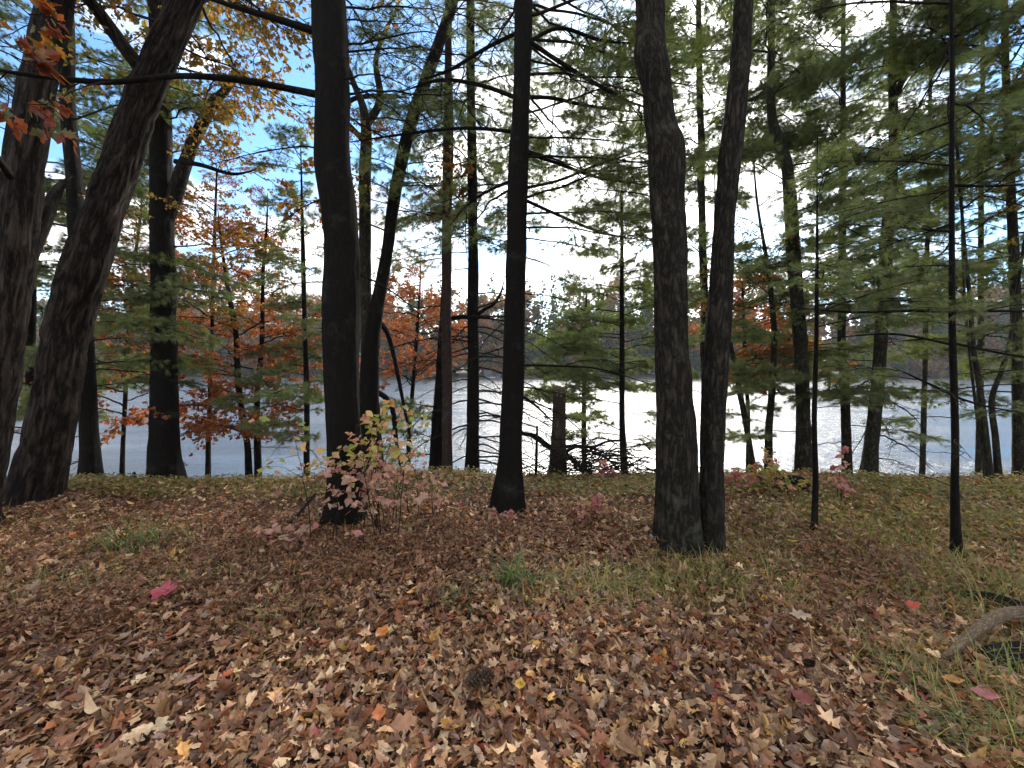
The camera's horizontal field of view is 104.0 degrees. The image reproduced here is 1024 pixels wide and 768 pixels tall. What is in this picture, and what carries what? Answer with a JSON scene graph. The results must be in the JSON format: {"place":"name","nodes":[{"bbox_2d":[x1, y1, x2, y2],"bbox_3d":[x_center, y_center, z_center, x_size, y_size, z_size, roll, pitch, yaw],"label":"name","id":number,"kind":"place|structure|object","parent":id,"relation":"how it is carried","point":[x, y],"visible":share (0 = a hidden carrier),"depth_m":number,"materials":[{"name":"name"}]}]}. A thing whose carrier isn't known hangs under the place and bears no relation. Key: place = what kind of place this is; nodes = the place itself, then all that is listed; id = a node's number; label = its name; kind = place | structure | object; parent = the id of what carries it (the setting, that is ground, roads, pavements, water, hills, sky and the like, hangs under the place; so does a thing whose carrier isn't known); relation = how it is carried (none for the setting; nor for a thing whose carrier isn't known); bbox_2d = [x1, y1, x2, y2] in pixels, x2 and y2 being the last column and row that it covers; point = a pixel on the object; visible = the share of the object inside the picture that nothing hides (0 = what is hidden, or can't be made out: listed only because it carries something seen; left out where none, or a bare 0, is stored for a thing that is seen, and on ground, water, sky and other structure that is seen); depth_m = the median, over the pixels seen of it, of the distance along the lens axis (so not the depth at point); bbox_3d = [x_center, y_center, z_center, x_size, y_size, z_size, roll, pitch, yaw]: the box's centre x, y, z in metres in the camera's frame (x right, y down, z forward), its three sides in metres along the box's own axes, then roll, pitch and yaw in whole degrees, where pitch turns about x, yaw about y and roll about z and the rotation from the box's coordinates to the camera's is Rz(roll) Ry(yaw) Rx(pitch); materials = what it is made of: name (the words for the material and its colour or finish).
{"place":"outdoors","nodes":[
{"label":"outdoors","id":0,"kind":"place"},
{"bbox_2d":[7,378,1011,479],"bbox_3d":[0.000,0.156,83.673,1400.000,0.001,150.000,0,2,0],"label":"lake water","id":1,"kind":"structure","parent":0,"point":[227,455],"depth_m":21.39,"materials":[{"name":"grey liquid"}]},
{"bbox_2d":[0,367,1023,767],"bbox_3d":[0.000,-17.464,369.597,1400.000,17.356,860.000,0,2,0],"label":"ground","id":2,"kind":"structure","parent":0,"point":[472,705],"depth_m":2.07,"materials":[{"name":"soil"}]},
{"bbox_2d":[0,0,153,519],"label":"oak tree","id":3,"kind":"object","parent":2,"relation":"on","point":[28,209],"visible":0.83,"depth_m":3.57,"materials":[{"name":"brown plant"}]},
{"bbox_2d":[0,30,194,434],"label":"pine tree","id":4,"kind":"object","parent":2,"relation":"on","point":[96,133],"visible":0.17,"depth_m":7.60,"materials":[{"name":"green plant"}]},
{"bbox_2d":[23,508,214,568],"bbox_3d":[-3.231,1.246,3.343,1.061,0.389,1.134,1,3,26],"label":"grass tuft","id":5,"kind":"object","parent":2,"relation":"on","point":[125,545],"visible":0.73,"depth_m":3.33,"materials":[{"name":"green plant"}]},
{"bbox_2d":[23,185,216,476],"bbox_3d":[-8.566,-0.800,8.850,3.784,7.316,3.355,2,3,41],"label":"red maple","id":6,"kind":"object","parent":2,"relation":"on","point":[126,420],"visible":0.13,"depth_m":8.56,"materials":[{"name":"plant"}]},
{"bbox_2d":[0,0,260,477],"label":"pine tree","id":7,"kind":"object","parent":2,"relation":"on","point":[90,458],"visible":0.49,"depth_m":6.09,"materials":[{"name":"green plant"}]},
{"bbox_2d":[107,126,295,478],"bbox_3d":[-6.990,-1.319,9.053,3.371,8.504,3.570,0,2,0],"label":"red maple","id":8,"kind":"object","parent":2,"relation":"on","point":[181,219],"visible":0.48,"depth_m":9.21,"materials":[{"name":"plant"}]},
{"bbox_2d":[2,0,402,506],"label":"oak tree","id":9,"kind":"object","parent":2,"relation":"on","point":[39,468],"visible":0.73,"depth_m":4.31,"materials":[{"name":"brown plant"}]},
{"bbox_2d":[186,311,225,356],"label":"maple tree","id":10,"kind":"object","parent":2,"relation":"on","point":[207,338],"visible":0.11,"depth_m":143.35,"materials":[{"name":"plant"}]},
{"bbox_2d":[104,0,313,479],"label":"oak tree","id":11,"kind":"object","parent":2,"relation":"on","point":[167,189],"visible":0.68,"depth_m":6.19,"materials":[{"name":"brown plant"}]},
{"bbox_2d":[131,183,323,477],"bbox_3d":[-5.110,-0.712,7.519,3.504,6.096,2.896,-1,2,-16],"label":"red maple","id":12,"kind":"object","parent":2,"relation":"on","point":[206,428],"visible":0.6,"depth_m":7.51,"materials":[{"name":"plant"}]},
{"bbox_2d":[0,0,487,532],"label":"pine tree","id":13,"kind":"object","parent":2,"relation":"on","point":[328,30],"visible":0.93,"depth_m":3.69,"materials":[{"name":"green plant"}]},
{"bbox_2d":[234,614,279,650],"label":"grass tuft","id":14,"kind":"object","parent":2,"relation":"on","point":[265,633],"visible":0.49,"depth_m":2.22,"materials":[{"name":"green plant"}]},
{"bbox_2d":[207,120,324,476],"bbox_3d":[-3.863,-1.110,6.959,2.587,6.240,2.248,2,3,43],"label":"pine sapling","id":15,"kind":"object","parent":2,"relation":"on","point":[306,391],"visible":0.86,"depth_m":6.78,"materials":[{"name":"green plant"}]},
{"bbox_2d":[259,310,301,356],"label":"maple tree","id":16,"kind":"object","parent":2,"relation":"on","point":[295,313],"visible":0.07,"depth_m":145.75,"materials":[{"name":"plant"}]},
{"bbox_2d":[254,515,312,547],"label":"shrub seedling","id":17,"kind":"object","parent":2,"relation":"on","point":[259,529],"visible":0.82,"depth_m":3.28,"materials":[{"name":"pink plant"}]},
{"bbox_2d":[270,652,312,677],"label":"grass tuft","id":18,"kind":"object","parent":2,"relation":"on","point":[288,666],"visible":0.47,"depth_m":1.99,"materials":[{"name":"green plant"}]},
{"bbox_2d":[248,399,434,548],"bbox_3d":[-1.312,0.736,3.547,1.330,1.214,1.215,0,2,0],"label":"viburnum shrub","id":19,"kind":"object","parent":2,"relation":"on","point":[371,482],"visible":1,"depth_m":3.35,"materials":[{"name":"pink plant"}]},
{"bbox_2d":[276,0,558,472],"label":"oak tree","id":20,"kind":"object","parent":2,"relation":"on","point":[372,326],"visible":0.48,"depth_m":6.12,"materials":[{"name":"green plant"}]},
{"bbox_2d":[359,258,479,463],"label":"red maple","id":21,"kind":"object","parent":2,"relation":"on","point":[411,291],"visible":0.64,"depth_m":9.82,"materials":[{"name":"plant"}]},
{"bbox_2d":[422,470,448,516],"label":"shrub seedling","id":22,"kind":"object","parent":2,"relation":"on","point":[439,501],"visible":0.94,"depth_m":3.69,"materials":[{"name":"pink plant"}]},
{"bbox_2d":[378,59,506,470],"bbox_3d":[-1.399,-1.869,7.319,3.372,7.851,2.346,0,2,0],"label":"pine tree","id":23,"kind":"object","parent":2,"relation":"on","point":[435,458],"visible":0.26,"depth_m":7.37,"materials":[{"name":"green plant"}]},
{"bbox_2d":[423,577,477,612],"bbox_3d":[-0.382,1.313,2.505,0.368,0.173,0.319,0,2,0],"label":"grass tuft","id":24,"kind":"object","parent":2,"relation":"on","point":[457,591],"visible":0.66,"depth_m":2.51,"materials":[{"name":"green plant"}]},
{"bbox_2d":[346,0,570,473],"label":"pine tree","id":25,"kind":"object","parent":2,"relation":"on","point":[446,354],"visible":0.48,"depth_m":6.46,"materials":[{"name":"green plant"}]},
{"bbox_2d":[454,319,488,368],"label":"maple tree","id":26,"kind":"object","parent":2,"relation":"on","point":[481,323],"visible":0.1,"depth_m":145.55,"materials":[{"name":"plant"}]},
{"bbox_2d":[350,0,608,483],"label":"pine tree","id":27,"kind":"object","parent":2,"relation":"on","point":[473,316],"visible":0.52,"depth_m":6.65,"materials":[{"name":"green plant"}]},
{"bbox_2d":[484,370,500,377],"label":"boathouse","id":28,"kind":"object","parent":2,"relation":"on","point":[487,374],"visible":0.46,"depth_m":140.01,"materials":[{"name":"grey"}]},
{"bbox_2d":[488,507,517,519],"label":"shrub seedling","id":29,"kind":"object","parent":2,"relation":"on","point":[509,513],"visible":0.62,"depth_m":3.76,"materials":[{"name":"pink plant"}]},
{"bbox_2d":[0,486,1015,714],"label":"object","id":30,"kind":"object","parent":2,"relation":"on","point":[448,550],"visible":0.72,"depth_m":2.94,"materials":[{"name":"brown plant"}]},
{"bbox_2d":[0,467,1023,767],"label":"fallen leaves","id":31,"kind":"object","parent":2,"relation":"on","point":[614,639],"depth_m":2.04,"materials":[{"name":"brown plant"}]},
{"bbox_2d":[289,493,316,523],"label":"fallen branch","id":32,"kind":"object","parent":31,"relation":"on","point":[303,508],"visible":0.74,"depth_m":4.03,"materials":[{"name":"brown wood"}]},
{"bbox_2d":[371,703,385,723],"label":"fallen leaf","id":33,"kind":"object","parent":31,"relation":"on","point":[378,712],"visible":1,"depth_m":1.65,"materials":[{"name":"orange plant"}]},
{"bbox_2d":[373,624,387,641],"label":"fallen leaf","id":34,"kind":"object","parent":31,"relation":"on","point":[381,631],"visible":1,"depth_m":2.17,"materials":[{"name":"orange plant"}]},
{"bbox_2d":[466,667,493,687],"bbox_3d":[-0.148,1.355,1.843,0.130,0.080,0.079,-1,2,-18],"label":"pine cone","id":35,"kind":"object","parent":31,"relation":"on","point":[485,676],"visible":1,"depth_m":1.83,"materials":[{"name":"brown plant"}]},
{"bbox_2d":[514,677,525,695],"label":"fallen leaf","id":36,"kind":"object","parent":31,"relation":"on","point":[518,684],"visible":1,"depth_m":1.80,"materials":[{"name":"yellow plant"}]},
{"bbox_2d":[788,608,810,619],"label":"fallen leaf","id":37,"kind":"object","parent":31,"relation":"on","point":[799,613],"visible":0.92,"depth_m":2.35,"materials":[{"name":"beige plant"}]},
{"bbox_2d":[790,688,816,707],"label":"fallen leaf","id":38,"kind":"object","parent":31,"relation":"on","point":[801,696],"visible":1,"depth_m":1.69,"materials":[{"name":"red plant"}]},
{"bbox_2d":[906,600,919,608],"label":"fallen leaf","id":39,"kind":"object","parent":31,"relation":"on","point":[909,603],"visible":0.99,"depth_m":2.49,"materials":[{"name":"red plant"}]},
{"bbox_2d":[935,674,964,682],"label":"fallen leaf","id":40,"kind":"object","parent":31,"relation":"on","point":[951,677],"visible":0.9,"depth_m":1.83,"materials":[{"name":"orange plant"}]},
{"bbox_2d":[963,686,1000,699],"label":"fallen leaf","id":41,"kind":"object","parent":31,"relation":"on","point":[987,694],"visible":0.97,"depth_m":1.74,"materials":[{"name":"pink plant"}]},
{"bbox_2d":[0,468,1023,767],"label":"grass","id":42,"kind":"structure","parent":2,"relation":"on","point":[1006,574],"depth_m":2.80,"materials":[{"name":"green plant"}]},
{"bbox_2d":[472,534,562,605],"bbox_3d":[0.001,1.216,2.664,0.525,0.313,0.656,-1,3,-32],"label":"grass tuft","id":43,"kind":"object","parent":2,"relation":"on","point":[516,571],"visible":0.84,"depth_m":2.66,"materials":[{"name":"green plant"}]},
{"bbox_2d":[291,0,767,514],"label":"pine tree","id":44,"kind":"object","parent":2,"relation":"on","point":[508,493],"visible":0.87,"depth_m":3.99,"materials":[{"name":"green plant"}]},
{"bbox_2d":[534,426,537,478],"bbox_3d":[0.366,1.044,6.049,0.057,0.823,0.047,0,2,0],"label":"stake","id":45,"kind":"object","parent":2,"relation":"on","point":[536,460],"visible":0.91,"depth_m":6.03,"materials":[{"name":"brown wood"}]},
{"bbox_2d":[67,465,1023,543],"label":"ground cover","id":46,"kind":"object","parent":2,"relation":"on","point":[854,478],"visible":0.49,"depth_m":4.88,"materials":[{"name":"green plant"}]},
{"bbox_2d":[541,295,565,362],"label":"pine tree","id":47,"kind":"object","parent":2,"relation":"on","point":[553,315],"visible":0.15,"depth_m":148.93,"materials":[{"name":"green plant"}]},
{"bbox_2d":[547,385,567,476],"bbox_3d":[0.756,0.831,6.540,0.344,1.645,0.366,-2,3,-36],"label":"tree stump","id":48,"kind":"object","parent":2,"relation":"on","point":[559,430],"visible":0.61,"depth_m":6.44,"materials":[{"name":"brown wood"}]},
{"bbox_2d":[522,432,601,467],"bbox_3d":[0.878,1.250,7.014,1.554,0.829,0.246,0,2,-3],"label":"fallen limb","id":49,"kind":"object","parent":2,"relation":"on","point":[541,440],"visible":0.32,"depth_m":6.98,"materials":[{"name":"brown wood"}]},
{"bbox_2d":[556,319,588,369],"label":"pine tree","id":50,"kind":"object","parent":2,"relation":"on","point":[576,356],"visible":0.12,"depth_m":144.34,"materials":[{"name":"green plant"}]},
{"bbox_2d":[568,492,607,521],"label":"shrub seedling","id":51,"kind":"object","parent":2,"relation":"on","point":[596,500],"visible":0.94,"depth_m":3.78,"materials":[{"name":"pink plant"}]},
{"bbox_2d":[522,432,654,479],"bbox_3d":[1.344,1.135,6.135,2.679,0.827,1.322,0,2,0],"label":"brush pile","id":52,"kind":"object","parent":2,"relation":"on","point":[585,464],"visible":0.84,"depth_m":6.10,"materials":[{"name":"black plant"}]},
{"bbox_2d":[523,284,654,473],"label":"pine sapling","id":53,"kind":"object","parent":2,"relation":"on","point":[537,397],"visible":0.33,"depth_m":9.23,"materials":[{"name":"green plant"}]},
{"bbox_2d":[566,439,621,471],"bbox_3d":[1.399,1.290,6.853,1.092,0.622,0.435,0,2,0],"label":"fallen limb","id":54,"kind":"object","parent":2,"relation":"on","point":[601,443],"visible":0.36,"depth_m":6.84,"materials":[{"name":"brown wood"}]},
{"bbox_2d":[591,297,618,377],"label":"pine tree","id":55,"kind":"object","parent":2,"relation":"on","point":[613,342],"visible":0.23,"depth_m":140.98,"materials":[{"name":"green plant"}]},
{"bbox_2d":[595,459,622,479],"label":"shrub seedling","id":56,"kind":"object","parent":2,"relation":"on","point":[603,473],"visible":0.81,"depth_m":5.75,"materials":[{"name":"pink plant"}]},
{"bbox_2d":[525,166,707,472],"bbox_3d":[1.923,-0.994,7.688,3.480,5.709,2.873,0,2,0],"label":"pine sapling","id":57,"kind":"object","parent":2,"relation":"on","point":[573,337],"visible":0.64,"depth_m":7.26,"materials":[{"name":"green plant"}]},
{"bbox_2d":[530,0,753,559],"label":"maple tree","id":58,"kind":"object","parent":2,"relation":"on","point":[689,510],"visible":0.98,"depth_m":3.23,"materials":[{"name":"grey plant"}]},
{"bbox_2d":[631,291,653,373],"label":"pine tree","id":59,"kind":"object","parent":2,"relation":"on","point":[651,351],"visible":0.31,"depth_m":147.37,"materials":[{"name":"green plant"}]},
{"bbox_2d":[583,0,848,394],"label":"pine tree","id":60,"kind":"object","parent":2,"relation":"on","point":[698,187],"visible":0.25,"depth_m":8.45,"materials":[{"name":"green plant"}]},
{"bbox_2d":[688,168,793,471],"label":"pine tree","id":61,"kind":"object","parent":2,"relation":"on","point":[749,445],"visible":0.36,"depth_m":7.84,"materials":[{"name":"green plant"}]},
{"bbox_2d":[724,452,776,492],"bbox_3d":[2.913,1.080,4.814,0.717,0.456,0.388,-1,2,-17],"label":"shrub seedling","id":62,"kind":"object","parent":2,"relation":"on","point":[736,475],"visible":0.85,"depth_m":4.75,"materials":[{"name":"pink plant"}]},
{"bbox_2d":[761,446,780,487],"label":"shrub seedling","id":63,"kind":"object","parent":2,"relation":"on","point":[776,464],"visible":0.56,"depth_m":4.72,"materials":[{"name":"green plant"}]},
{"bbox_2d":[688,263,857,471],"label":"maple tree","id":64,"kind":"object","parent":2,"relation":"on","point":[768,346],"visible":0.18,"depth_m":8.58,"materials":[{"name":"orange plant"}]},
{"bbox_2d":[745,457,807,495],"bbox_3d":[2.949,1.087,4.562,0.526,0.439,0.577,0,2,0],"label":"shrub seedling","id":65,"kind":"object","parent":2,"relation":"on","point":[786,481],"visible":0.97,"depth_m":4.62,"materials":[{"name":"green plant"}]},
{"bbox_2d":[725,117,860,470],"bbox_3d":[4.814,-1.417,7.672,2.976,7.177,2.025,-1,2,-16],"label":"tree","id":66,"kind":"object","parent":2,"relation":"on","point":[770,408],"visible":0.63,"depth_m":7.58,"materials":[{"name":"green plant"}]},
{"bbox_2d":[777,475,810,489],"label":"shrub","id":67,"kind":"object","parent":2,"relation":"on","point":[793,477],"visible":0.43,"depth_m":4.76,"materials":[{"name":"plant"}]},
{"bbox_2d":[668,0,978,472],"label":"pine tree","id":68,"kind":"object","parent":2,"relation":"on","point":[782,158],"visible":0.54,"depth_m":7.00,"materials":[{"name":"green plant"}]},
{"bbox_2d":[823,446,856,500],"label":"shrub seedling","id":69,"kind":"object","parent":2,"relation":"on","point":[838,479],"visible":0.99,"depth_m":4.38,"materials":[{"name":"pink plant"}]},
{"bbox_2d":[697,0,1005,473],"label":"pine tree","id":70,"kind":"object","parent":2,"relation":"on","point":[931,174],"visible":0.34,"depth_m":7.03,"materials":[{"name":"green plant"}]},
{"bbox_2d":[734,123,990,532],"bbox_3d":[2.818,-0.328,3.454,1.618,3.718,1.594,0,2,0],"label":"pine sapling","id":71,"kind":"object","parent":2,"relation":"on","point":[963,306],"visible":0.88,"depth_m":3.27,"materials":[{"name":"green plant"}]},
{"bbox_2d":[752,0,1023,557],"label":"pine sapling","id":72,"kind":"object","parent":2,"relation":"on","point":[955,541],"visible":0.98,"depth_m":3.22,"materials":[{"name":"green plant"}]},
{"bbox_2d":[754,0,1023,475],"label":"pine tree","id":73,"kind":"object","parent":2,"relation":"on","point":[870,458],"visible":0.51,"depth_m":6.12,"materials":[{"name":"green plant"}]},
{"bbox_2d":[845,634,959,703],"bbox_3d":[1.858,1.381,1.896,0.430,0.148,0.412,0,2,0],"label":"grass tuft","id":74,"kind":"object","parent":2,"relation":"on","point":[911,678],"visible":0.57,"depth_m":1.92,"materials":[{"name":"green plant"}]},
{"bbox_2d":[829,34,1023,476],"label":"pine tree","id":75,"kind":"object","parent":2,"relation":"on","point":[923,421],"visible":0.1,"depth_m":8.70,"materials":[{"name":"green plant"}]},
{"bbox_2d":[869,687,997,750],"bbox_3d":[1.715,1.370,1.654,0.338,0.154,0.382,-2,3,-42],"label":"grass tuft","id":76,"kind":"object","parent":2,"relation":"on","point":[941,719],"visible":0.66,"depth_m":1.63,"materials":[{"name":"green plant"}]},
{"bbox_2d":[847,40,1023,476],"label":"pine tree","id":77,"kind":"object","parent":2,"relation":"on","point":[978,459],"visible":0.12,"depth_m":8.62,"materials":[{"name":"green plant"}]},
{"bbox_2d":[848,0,1023,481],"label":"tree","id":78,"kind":"object","parent":2,"relation":"on","point":[990,467],"visible":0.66,"depth_m":5.68,"materials":[{"name":"green plant"}]},
{"bbox_2d":[852,0,1023,476],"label":"pine tree","id":79,"kind":"object","parent":2,"relation":"on","point":[1004,60],"visible":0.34,"depth_m":5.98,"materials":[{"name":"green plant"}]},
{"bbox_2d":[933,591,1023,606],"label":"fallen branch","id":80,"kind":"object","parent":2,"relation":"on","point":[1012,602],"visible":0.38,"depth_m":2.55,"materials":[{"name":"brown wood"}]},
{"bbox_2d":[968,641,1023,674],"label":"rotten root","id":81,"kind":"object","parent":2,"relation":"on","point":[1014,649],"visible":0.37,"depth_m":2.03,"materials":[{"name":"brown wood"}]},
{"bbox_2d":[984,298,1009,339],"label":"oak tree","id":82,"kind":"object","parent":2,"relation":"on","point":[992,320],"visible":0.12,"depth_m":145.89,"materials":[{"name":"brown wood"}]},
{"bbox_2d":[0,0,1023,360],"label":"sky","id":83,"kind":"structure","parent":0,"point":[488,263],"materials":[{"name":"white"}]},
{"bbox_2d":[24,253,1023,378],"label":"forest","id":84,"kind":"object","parent":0,"point":[938,366],"visible":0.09,"depth_m":147.27,"materials":[{"name":"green plant"}]}
]}

